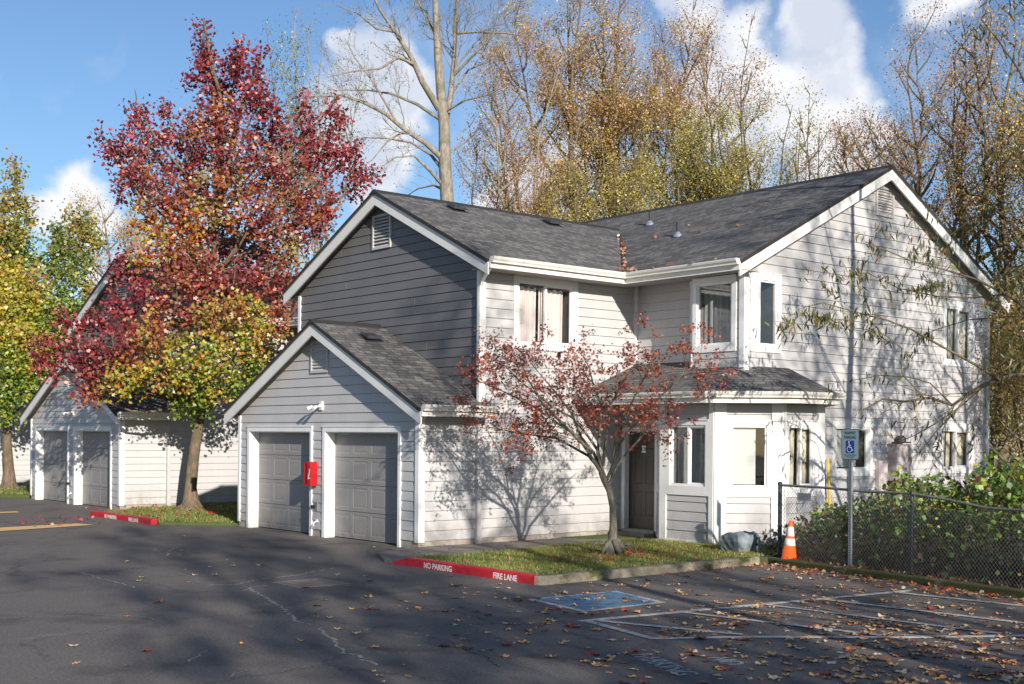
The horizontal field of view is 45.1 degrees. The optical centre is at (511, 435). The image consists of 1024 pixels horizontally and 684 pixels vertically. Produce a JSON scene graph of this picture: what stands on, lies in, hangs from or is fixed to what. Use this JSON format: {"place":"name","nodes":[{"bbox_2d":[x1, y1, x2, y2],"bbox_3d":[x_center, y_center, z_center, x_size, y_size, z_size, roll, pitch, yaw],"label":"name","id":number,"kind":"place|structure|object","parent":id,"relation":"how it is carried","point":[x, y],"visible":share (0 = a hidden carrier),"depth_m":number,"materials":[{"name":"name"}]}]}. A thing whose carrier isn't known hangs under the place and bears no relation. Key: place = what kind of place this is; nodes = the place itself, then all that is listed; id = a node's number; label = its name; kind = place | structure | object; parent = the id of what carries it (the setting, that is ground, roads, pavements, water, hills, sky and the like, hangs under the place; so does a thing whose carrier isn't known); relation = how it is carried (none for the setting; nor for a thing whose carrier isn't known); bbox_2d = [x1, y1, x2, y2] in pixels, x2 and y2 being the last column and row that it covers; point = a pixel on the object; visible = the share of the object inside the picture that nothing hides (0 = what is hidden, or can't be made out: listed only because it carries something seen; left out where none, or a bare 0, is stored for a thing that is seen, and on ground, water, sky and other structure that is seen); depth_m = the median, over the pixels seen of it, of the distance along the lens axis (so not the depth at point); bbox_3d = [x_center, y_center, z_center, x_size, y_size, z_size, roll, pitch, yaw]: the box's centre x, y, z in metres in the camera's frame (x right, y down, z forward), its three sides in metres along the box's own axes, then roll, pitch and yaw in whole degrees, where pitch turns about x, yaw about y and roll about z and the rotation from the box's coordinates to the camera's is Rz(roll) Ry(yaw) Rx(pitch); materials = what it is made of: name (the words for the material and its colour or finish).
{"place":"outdoors","nodes":[
{"label":"outdoors","id":0,"kind":"place"},
{"bbox_2d":[0,486,47,499],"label":"lawn","id":1,"kind":"structure","parent":0,"point":[14,495],"depth_m":39.81,"materials":[{"name":"plant"}]},
{"bbox_2d":[0,484,29,494],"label":"grass","id":2,"kind":"structure","parent":1,"relation":"on","point":[27,489],"depth_m":41.88,"materials":[{"name":"plant"}]},
{"bbox_2d":[0,146,113,488],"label":"yellow green tree","id":3,"kind":"object","parent":1,"relation":"on","point":[25,304],"visible":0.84,"depth_m":43.31,"materials":[{"name":"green plant"}]},
{"bbox_2d":[103,502,258,526],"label":"lawn","id":4,"kind":"structure","parent":0,"point":[216,523],"depth_m":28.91,"materials":[{"name":"plant"}]},
{"bbox_2d":[25,14,385,509],"bbox_3d":[-7.896,-4.650,33.041,8.819,13.415,5.166,0,0,-40],"label":"sweetgum tree","id":5,"kind":"object","parent":4,"relation":"on","point":[202,396],"visible":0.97,"depth_m":32.46,"materials":[{"name":"red plant"}]},
{"bbox_2d":[0,498,1023,683],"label":"asphalt lot","id":6,"kind":"structure","parent":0,"point":[111,640],"depth_m":14.34,"materials":[{"name":"asphalt"}]},
{"bbox_2d":[0,523,89,530],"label":"painted line","id":7,"kind":"object","parent":6,"relation":"on","point":[31,527],"visible":1,"depth_m":27.66,"materials":[{"name":"paint"}]},
{"bbox_2d":[90,511,156,524],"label":"red kerb","id":8,"kind":"structure","parent":6,"relation":"on","point":[129,518],"depth_m":29.79,"materials":[{"name":"paint"}]},
{"bbox_2d":[222,568,332,584],"bbox_3d":[-3.452,2.121,18.492,0.279,0.001,2.760,0,0,31],"label":"pavement crack","id":9,"kind":"object","parent":6,"relation":"on","point":[276,577],"visible":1,"depth_m":18.28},
{"bbox_2d":[249,588,312,624],"bbox_3d":[-2.959,2.124,15.415,0.155,0.001,3.519,0,0,-22],"label":"pavement crack","id":10,"kind":"object","parent":6,"relation":"on","point":[277,604],"visible":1,"depth_m":15.45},
{"bbox_2d":[271,578,350,587],"bbox_3d":[-2.898,2.134,17.706,0.840,0.026,0.840,0,0,-40],"label":"asphalt patch","id":11,"kind":"object","parent":6,"relation":"on","point":[316,582],"visible":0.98,"depth_m":17.70,"materials":[{"name":"asphalt"}]},
{"bbox_2d":[318,628,377,664],"bbox_3d":[-1.760,2.134,12.517,0.198,0.001,2.361,0,0,-22],"label":"pavement crack","id":12,"kind":"object","parent":6,"relation":"on","point":[334,640],"visible":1,"depth_m":12.38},
{"bbox_2d":[287,601,491,622],"bbox_3d":[-1.416,2.136,14.883,2.425,0.001,1.887,0,0,-2],"label":"pavement crack","id":13,"kind":"object","parent":6,"relation":"on","point":[379,601],"visible":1,"depth_m":14.91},
{"bbox_2d":[6,203,779,526],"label":"caught leaves","id":14,"kind":"object","parent":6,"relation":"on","point":[630,269],"visible":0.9,"depth_m":29.26,"materials":[{"name":"red plant"}]},
{"bbox_2d":[403,632,498,666],"bbox_3d":[-0.557,2.142,12.431,0.224,0.001,2.199,0,0,-29],"label":"pavement crack","id":15,"kind":"object","parent":6,"relation":"on","point":[463,646],"visible":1,"depth_m":12.23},
{"bbox_2d":[389,557,539,584],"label":"red kerb","id":16,"kind":"structure","parent":6,"relation":"on","point":[494,573],"depth_m":18.86,"materials":[{"name":"paint"}]},
{"bbox_2d":[68,535,1023,654],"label":"scattered leaves","id":17,"kind":"object","parent":6,"relation":"on","point":[882,625],"visible":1,"depth_m":14.19,"materials":[{"name":"beige plant"}]},
{"bbox_2d":[535,574,562,584],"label":"kerb","id":18,"kind":"structure","parent":6,"relation":"on","point":[549,579],"depth_m":17.74,"materials":[{"name":"concrete"}]},
{"bbox_2d":[585,651,598,655],"bbox_3d":[0.793,2.137,12.081,0.143,0.026,0.194,1,7,36],"label":"fallen leaf","id":19,"kind":"object","parent":6,"relation":"on","point":[589,654],"visible":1,"depth_m":12.08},
{"bbox_2d":[529,591,665,611],"bbox_3d":[1.141,2.155,16.061,1.780,0.001,1.320,0,0,-40],"label":"painted patch edge","id":20,"kind":"object","parent":6,"relation":"on","point":[568,607],"visible":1,"depth_m":15.73,"materials":[{"name":"paint"}]},
{"bbox_2d":[539,592,655,609],"bbox_3d":[1.142,2.151,16.068,1.590,0.001,1.150,0,0,-40],"label":"blue painted patch","id":21,"kind":"object","parent":20,"relation":"on","point":[611,600],"visible":1,"depth_m":15.99,"materials":[{"name":"paint"}]},
{"bbox_2d":[558,556,759,582],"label":"kerb","id":22,"kind":"structure","parent":6,"relation":"on","point":[583,576],"depth_m":19.16,"materials":[{"name":"concrete"}]},
{"bbox_2d":[599,620,742,634],"bbox_3d":[1.754,2.153,13.812,1.736,0.003,0.090,0,0,32],"label":"hatch line","id":23,"kind":"object","parent":6,"relation":"on","point":[670,627],"visible":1,"depth_m":13.78,"materials":[{"name":"paint"}]},
{"bbox_2d":[629,653,743,674],"bbox_3d":[1.742,2.159,11.712,0.899,0.002,1.086,0,0,-17],"label":"pavement lettering","id":24,"kind":"object","parent":6,"relation":"on","point":[719,659],"visible":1,"depth_m":11.68},
{"bbox_2d":[577,589,919,621],"bbox_3d":[3.283,2.173,15.891,5.948,0.003,0.108,0,0,-33],"label":"parking line","id":25,"kind":"object","parent":6,"relation":"on","point":[736,606],"visible":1,"depth_m":15.54,"materials":[{"name":"paint"}]},
{"bbox_2d":[764,651,777,655],"bbox_3d":[2.560,2.147,12.100,0.172,0.041,0.148,0,0,-45],"label":"fallen leaf","id":26,"kind":"object","parent":6,"relation":"on","point":[770,653],"visible":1,"depth_m":12.07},
{"bbox_2d":[768,673,781,678],"bbox_3d":[2.350,2.150,10.982,0.178,0.029,0.131,-1,7,-40],"label":"fallen leaf","id":27,"kind":"object","parent":6,"relation":"on","point":[774,676],"visible":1,"depth_m":10.98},
{"bbox_2d":[682,612,881,635],"bbox_3d":[3.060,2.163,14.186,2.535,0.003,0.090,0,0,40],"label":"hatch line","id":28,"kind":"object","parent":6,"relation":"on","point":[780,623],"visible":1,"depth_m":14.14,"materials":[{"name":"paint"}]},
{"bbox_2d":[584,621,1023,638],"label":"parking line","id":29,"kind":"object","parent":6,"relation":"on","point":[626,631],"visible":1,"depth_m":13.26,"materials":[{"name":"paint"}]},
{"bbox_2d":[759,556,918,583],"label":"mossy kerb","id":30,"kind":"structure","parent":6,"relation":"on","point":[887,575],"depth_m":19.41,"materials":[{"name":"concrete"}]},
{"bbox_2d":[831,673,846,677],"bbox_3d":[2.957,2.164,11.051,0.136,0.017,0.184,4,4,-26],"label":"fallen leaf","id":31,"kind":"object","parent":6,"relation":"on","point":[838,675],"visible":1,"depth_m":11.09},
{"bbox_2d":[842,667,855,671],"bbox_3d":[3.112,2.153,11.294,0.124,0.034,0.168,-5,2,-19],"label":"fallen leaf","id":32,"kind":"object","parent":6,"relation":"on","point":[852,669],"visible":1,"depth_m":11.32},
{"bbox_2d":[843,678,855,682],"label":"fallen leaf","id":33,"kind":"object","parent":6,"relation":"on","point":[848,680],"visible":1,"depth_m":10.84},
{"bbox_2d":[852,673,866,677],"bbox_3d":[3.138,2.158,11.036,0.134,0.025,0.182,-4,1,-37],"label":"fallen leaf","id":34,"kind":"object","parent":6,"relation":"on","point":[862,676],"visible":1,"depth_m":11.05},
{"bbox_2d":[766,604,1000,633],"bbox_3d":[4.321,2.173,14.659,0.090,0.003,3.047,0,0,-44],"label":"hatch line","id":35,"kind":"object","parent":6,"relation":"on","point":[884,618],"visible":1,"depth_m":14.52,"materials":[{"name":"paint"}]},
{"bbox_2d":[879,657,891,661],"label":"fallen leaf","id":36,"kind":"object","parent":6,"relation":"on","point":[887,659],"visible":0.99,"depth_m":11.89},
{"bbox_2d":[749,563,1023,604],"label":"fallen leaves","id":37,"kind":"object","parent":6,"relation":"on","point":[794,568],"visible":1,"depth_m":18.03,"materials":[{"name":"brown plant"}]},
{"bbox_2d":[892,668,906,672],"bbox_3d":[3.571,2.161,11.274,0.138,0.028,0.188,-2,2,-21],"label":"fallen leaf","id":38,"kind":"object","parent":6,"relation":"on","point":[904,670],"visible":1,"depth_m":11.31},
{"bbox_2d":[821,599,1023,622],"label":"hatch line","id":39,"kind":"object","parent":6,"relation":"on","point":[922,610],"visible":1,"depth_m":15.29,"materials":[{"name":"paint"}]},
{"bbox_2d":[898,592,1022,605],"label":"hatch line","id":40,"kind":"object","parent":6,"relation":"on","point":[961,599],"visible":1,"depth_m":16.38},
{"bbox_2d":[916,576,1023,597],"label":"mossy kerb","id":41,"kind":"structure","parent":6,"relation":"on","point":[977,587],"depth_m":17.33,"materials":[{"name":"plant"}]},
{"bbox_2d":[969,671,982,674],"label":"fallen leaf","id":42,"kind":"object","parent":6,"relation":"on","point":[974,673],"visible":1,"depth_m":11.22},
{"bbox_2d":[1001,675,1014,679],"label":"fallen leaf","id":43,"kind":"object","parent":6,"relation":"on","point":[1008,677],"visible":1,"depth_m":11.03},
{"bbox_2d":[1014,673,1023,677],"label":"fallen leaf","id":44,"kind":"object","parent":6,"relation":"on","point":[1020,675],"visible":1,"depth_m":11.11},
{"bbox_2d":[0,0,1023,436],"label":"sky","id":45,"kind":"structure","parent":0,"point":[66,65],"materials":[{"name":"blue"}]},
{"bbox_2d":[377,538,657,562],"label":"walkway","id":46,"kind":"structure","parent":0,"point":[390,556],"depth_m":22.92,"materials":[{"name":"concrete"}]},
{"bbox_2d":[53,470,1019,543],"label":"ground","id":47,"kind":"structure","parent":0,"point":[448,520],"depth_m":32.14,"materials":[{"name":"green plant"}]},
{"bbox_2d":[0,302,81,485],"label":"apartment building","id":48,"kind":"structure","parent":47,"relation":"on","point":[21,446],"depth_m":45.81,"materials":[{"name":"paint"}]},
{"bbox_2d":[52,183,229,286],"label":"background tree","id":49,"kind":"object","parent":47,"relation":"on","point":[124,240],"visible":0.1,"depth_m":60.04,"materials":[{"name":"brown plant"}]},
{"bbox_2d":[19,258,297,509],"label":"apartment building","id":50,"kind":"structure","parent":47,"relation":"on","point":[112,456],"depth_m":35.66,"materials":[{"name":"paint"}]},
{"bbox_2d":[34,426,68,503],"bbox_3d":[-14.057,0.883,37.846,0.256,2.312,2.860,0,0,-40],"label":"garage door","id":51,"kind":"structure","parent":50,"relation":"in","point":[51,442],"depth_m":38.32,"materials":[{"name":"paint"}]},
{"bbox_2d":[73,426,116,508],"bbox_3d":[-11.964,0.900,35.360,0.256,2.312,2.840,0,0,-40],"label":"garage door","id":52,"kind":"structure","parent":50,"relation":"in","point":[92,445],"depth_m":35.79,"materials":[{"name":"paint"}]},
{"bbox_2d":[198,324,252,373],"bbox_3d":[-8.455,-2.538,35.964,1.740,1.502,0.500,0,0,-40],"label":"window","id":53,"kind":"structure","parent":50,"relation":"in","point":[229,329],"depth_m":35.94,"materials":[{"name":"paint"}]},
{"bbox_2d":[247,19,318,272],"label":"background tree","id":54,"kind":"object","parent":47,"relation":"on","point":[274,86],"visible":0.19,"depth_m":50.11,"materials":[{"name":"brown plant"}]},
{"bbox_2d":[258,0,346,275],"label":"background tree","id":55,"kind":"object","parent":47,"relation":"on","point":[292,123],"visible":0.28,"depth_m":50.07,"materials":[{"name":"brown plant"}]},
{"bbox_2d":[287,14,382,275],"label":"background tree","id":56,"kind":"object","parent":47,"relation":"on","point":[350,132],"visible":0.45,"depth_m":49.94,"materials":[{"name":"brown plant"}]},
{"bbox_2d":[283,0,554,201],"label":"bare cottonwood","id":57,"kind":"object","parent":47,"relation":"on","point":[441,104],"visible":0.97,"depth_m":43.82,"materials":[{"name":"beige plant"}]},
{"bbox_2d":[451,101,539,210],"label":"background tree","id":58,"kind":"object","parent":47,"relation":"on","point":[493,192],"visible":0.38,"depth_m":46.23,"materials":[{"name":"brown plant"}]},
{"bbox_2d":[444,6,608,219],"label":"background tree","id":59,"kind":"object","parent":47,"relation":"on","point":[535,173],"visible":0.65,"depth_m":44.96,"materials":[{"name":"brown plant"}]},
{"bbox_2d":[471,117,616,221],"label":"background tree","id":60,"kind":"object","parent":47,"relation":"on","point":[582,157],"visible":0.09,"depth_m":50.07,"materials":[{"name":"brown plant"}]},
{"bbox_2d":[453,0,696,221],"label":"background tree","id":61,"kind":"object","parent":47,"relation":"on","point":[635,124],"visible":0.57,"depth_m":49.92,"materials":[{"name":"brown plant"}]},
{"bbox_2d":[505,117,683,221],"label":"background tree","id":62,"kind":"object","parent":47,"relation":"on","point":[576,181],"visible":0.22,"depth_m":45.07,"materials":[{"name":"yellow plant"}]},
{"bbox_2d":[222,164,1011,547],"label":"apartment building","id":63,"kind":"structure","parent":47,"relation":"on","point":[354,388],"depth_m":25.49,"materials":[{"name":"paint"}]},
{"bbox_2d":[246,426,312,535],"bbox_3d":[-5.046,0.954,27.066,0.256,2.312,2.860,0,0,-40],"label":"garage door","id":64,"kind":"structure","parent":63,"relation":"in","point":[278,497],"depth_m":27.39,"materials":[{"name":"paint"}]},
{"bbox_2d":[304,462,316,485],"bbox_3d":[-4.217,0.807,25.760,0.188,0.500,0.255,0,0,-40],"label":"extinguisher cabinet","id":65,"kind":"object","parent":63,"relation":"attached to","point":[310,473],"visible":1,"depth_m":25.68,"materials":[{"name":"red metal"}]},
{"bbox_2d":[321,426,405,546],"bbox_3d":[-2.953,0.971,24.580,0.256,2.312,2.840,0,0,-40],"label":"garage door","id":66,"kind":"structure","parent":63,"relation":"in","point":[361,465],"depth_m":24.82,"materials":[{"name":"paint"}]},
{"bbox_2d":[512,275,577,352],"bbox_3d":[0.555,-2.467,25.184,1.740,1.502,0.500,0,0,-40],"label":"window","id":67,"kind":"structure","parent":63,"relation":"in","point":[536,299],"depth_m":25.16,"materials":[{"name":"glass"}]},
{"bbox_2d":[621,427,655,533],"bbox_3d":[2.703,0.936,25.963,0.210,2.210,1.010,0,0,-40],"label":"entry door","id":68,"kind":"structure","parent":63,"relation":"in","point":[638,477],"depth_m":26.10,"materials":[{"name":"paint"}]},
{"bbox_2d":[657,421,673,487],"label":"window","id":69,"kind":"structure","parent":63,"relation":"in","point":[657,421],"depth_m":25.09,"materials":[{"name":"paint"}]},
{"bbox_2d":[666,419,708,490],"bbox_3d":[3.551,0.382,23.882,0.500,1.362,1.090,0,0,-40],"label":"window","id":70,"kind":"structure","parent":63,"relation":"in","point":[691,468],"depth_m":23.79,"materials":[{"name":"paint"}]},
{"bbox_2d":[689,281,700,349],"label":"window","id":71,"kind":"structure","parent":63,"relation":"in","point":[690,281],"depth_m":25.39,"materials":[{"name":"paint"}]},
{"bbox_2d":[692,274,737,352],"bbox_3d":[4.197,-2.393,24.577,0.550,1.492,1.120,0,0,-40],"label":"window","id":72,"kind":"structure","parent":63,"relation":"in","point":[718,311],"depth_m":24.57,"materials":[{"name":"glass"}]},
{"bbox_2d":[726,419,771,491],"bbox_3d":[4.476,0.389,23.403,0.840,1.362,0.500,0,0,5],"label":"window","id":73,"kind":"structure","parent":63,"relation":"in","point":[748,442],"depth_m":23.28,"materials":[{"name":"paint"}]},
{"bbox_2d":[749,271,781,353],"bbox_3d":[4.851,-2.418,24.468,0.950,1.572,0.550,0,0,-40],"label":"window","id":74,"kind":"structure","parent":63,"relation":"in","point":[766,288],"depth_m":24.49,"materials":[{"name":"paint"}]},
{"bbox_2d":[786,420,817,491],"bbox_3d":[5.375,0.396,23.640,0.970,1.362,0.500,0,0,-40],"label":"window","id":75,"kind":"structure","parent":63,"relation":"in","point":[801,435],"depth_m":23.69,"materials":[{"name":"paint"}]},
{"bbox_2d":[831,419,873,476],"bbox_3d":[7.099,0.275,26.345,1.460,1.202,0.500,0,0,-40],"label":"window","id":76,"kind":"structure","parent":63,"relation":"in","point":[863,466],"depth_m":26.27,"materials":[{"name":"paint"}]},
{"bbox_2d":[938,423,973,473],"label":"window","id":77,"kind":"structure","parent":63,"relation":"in","point":[959,463],"depth_m":29.02,"materials":[{"name":"paint"}]},
{"bbox_2d":[942,299,974,367],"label":"window","id":78,"kind":"structure","parent":63,"relation":"in","point":[961,341],"depth_m":29.10,"materials":[{"name":"glass"}]},
{"bbox_2d":[544,0,726,221],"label":"background tree","id":79,"kind":"object","parent":47,"relation":"on","point":[601,85],"visible":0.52,"depth_m":50.44,"materials":[{"name":"yellow plant"}]},
{"bbox_2d":[591,121,747,215],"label":"background tree","id":80,"kind":"object","parent":47,"relation":"on","point":[643,207],"visible":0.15,"depth_m":45.53,"materials":[{"name":"yellow plant"}]},
{"bbox_2d":[610,0,747,207],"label":"background tree","id":81,"kind":"object","parent":47,"relation":"on","point":[700,96],"visible":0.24,"depth_m":55.18,"materials":[{"name":"brown plant"}]},
{"bbox_2d":[625,5,785,208],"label":"background tree","id":82,"kind":"object","parent":47,"relation":"on","point":[688,117],"visible":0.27,"depth_m":49.81,"materials":[{"name":"brown plant"}]},
{"bbox_2d":[654,48,792,203],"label":"background tree","id":83,"kind":"object","parent":47,"relation":"on","point":[725,188],"visible":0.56,"depth_m":46.84,"materials":[{"name":"yellow plant"}]},
{"bbox_2d":[730,67,867,191],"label":"background tree","id":84,"kind":"object","parent":47,"relation":"on","point":[779,180],"visible":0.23,"depth_m":45.34,"materials":[{"name":"brown plant"}]},
{"bbox_2d":[753,98,883,187],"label":"background tree","id":85,"kind":"object","parent":47,"relation":"on","point":[818,167],"visible":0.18,"depth_m":44.67,"materials":[{"name":"brown plant"}]},
{"bbox_2d":[800,532,1023,587],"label":"planting bed","id":86,"kind":"object","parent":47,"relation":"on","point":[991,574],"depth_m":21.48,"materials":[{"name":"brown soil"}]},
{"bbox_2d":[776,521,796,560],"bbox_3d":[4.685,1.787,20.763,0.340,0.690,0.340,2,-2,30],"label":"traffic cone","id":87,"kind":"object","parent":86,"relation":"on","point":[789,549],"visible":0.96,"depth_m":20.69,"materials":[{"name":"orange plastic"}]},
{"bbox_2d":[841,429,858,565],"bbox_3d":[5.401,1.018,19.650,0.045,2.230,0.356,0,0,-33],"label":"parking sign","id":88,"kind":"object","parent":86,"relation":"on","point":[850,446],"visible":0.99,"depth_m":19.63,"materials":[{"name":"metal"}]},
{"bbox_2d":[754,449,1023,584],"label":"bramble thicket","id":89,"kind":"object","parent":86,"relation":"on","point":[1006,494],"visible":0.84,"depth_m":19.17,"materials":[{"name":"plant"}]},
{"bbox_2d":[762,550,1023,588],"bbox_3d":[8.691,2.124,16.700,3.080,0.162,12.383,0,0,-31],"label":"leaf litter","id":90,"kind":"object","parent":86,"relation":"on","point":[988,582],"visible":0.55,"depth_m":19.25,"materials":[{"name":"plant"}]},
{"bbox_2d":[764,0,1023,483],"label":"willow tree","id":91,"kind":"object","parent":86,"relation":"on","point":[930,286],"visible":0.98,"depth_m":20.24,"materials":[{"name":"green plant"}]},
{"bbox_2d":[777,482,1023,587],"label":"chain link fence","id":92,"kind":"object","parent":86,"relation":"on","point":[911,493],"visible":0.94,"depth_m":18.70,"materials":[{"name":"metal"}]},
{"bbox_2d":[797,493,811,501],"bbox_3d":[4.868,1.031,20.514,0.006,0.135,0.330,0,0,-31],"label":"fence notice","id":93,"kind":"object","parent":92,"relation":"attached to","point":[803,496],"visible":1,"depth_m":20.51,"materials":[{"name":"metal"}]},
{"bbox_2d":[814,0,1017,225],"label":"background tree","id":94,"kind":"object","parent":47,"relation":"on","point":[912,143],"visible":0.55,"depth_m":43.60,"materials":[{"name":"brown plant"}]},
{"bbox_2d":[840,0,1023,506],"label":"background tree","id":95,"kind":"object","parent":47,"relation":"on","point":[968,217],"visible":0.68,"depth_m":34.36,"materials":[{"name":"brown plant"}]},
{"bbox_2d":[845,7,1023,326],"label":"background tree","id":96,"kind":"object","parent":47,"relation":"on","point":[954,119],"visible":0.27,"depth_m":36.43,"materials":[{"name":"brown plant"}]},
{"bbox_2d":[944,5,1023,446],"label":"background tree","id":97,"kind":"object","parent":47,"relation":"on","point":[1020,151],"visible":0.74,"depth_m":31.37,"materials":[{"name":"brown plant"}]},
{"bbox_2d":[963,201,1023,487],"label":"background tree","id":98,"kind":"object","parent":47,"relation":"on","point":[994,270],"visible":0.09,"depth_m":34.82,"materials":[{"name":"brown plant"}]},
{"bbox_2d":[965,249,1023,474],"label":"background tree","id":99,"kind":"object","parent":47,"relation":"on","point":[1016,388],"visible":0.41,"depth_m":29.86,"materials":[{"name":"brown plant"}]},
{"bbox_2d":[989,293,1023,493],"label":"background tree","id":100,"kind":"object","parent":47,"relation":"on","point":[993,433],"visible":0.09,"depth_m":33.49,"materials":[{"name":"brown plant"}]},
{"bbox_2d":[989,416,1023,466],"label":"wood","id":101,"kind":"object","parent":47,"relation":"on","point":[991,453],"depth_m":77.71,"materials":[{"name":"brown plant"}]},
{"bbox_2d":[561,534,639,538],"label":"lawn","id":102,"kind":"structure","parent":0,"point":[603,536],"depth_m":25.35,"materials":[{"name":"plant"}]},
{"bbox_2d":[416,538,818,574],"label":"lawn","id":103,"kind":"structure","parent":0,"point":[596,559],"depth_m":20.36,"materials":[{"name":"plant"}]},
{"bbox_2d":[371,533,776,576],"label":"fallen maple leaves","id":104,"kind":"object","parent":103,"relation":"on","point":[626,552],"visible":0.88,"depth_m":20.94,"materials":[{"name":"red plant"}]},
{"bbox_2d":[447,311,737,555],"bbox_3d":[1.236,-0.022,21.239,4.797,4.264,3.906,0,0,-1],"label":"japanese maple","id":105,"kind":"object","parent":103,"relation":"on","point":[613,544],"visible":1,"depth_m":20.76,"materials":[{"name":"red plant"}]},
{"bbox_2d":[719,531,761,552],"bbox_3d":[4.092,2.075,22.004,0.674,0.742,0.663,0,0,-40],"label":"boulder","id":106,"kind":"object","parent":103,"relation":"on","point":[742,541],"visible":0.52,"depth_m":21.76,"materials":[{"name":"stone"}]},
{"bbox_2d":[761,542,809,551],"bbox_3d":[4.879,2.028,22.293,1.040,0.226,0.856,0,0,-40],"label":"ground cover","id":107,"kind":"object","parent":103,"relation":"on","point":[770,546],"visible":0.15,"depth_m":22.21,"materials":[{"name":"green plant"}]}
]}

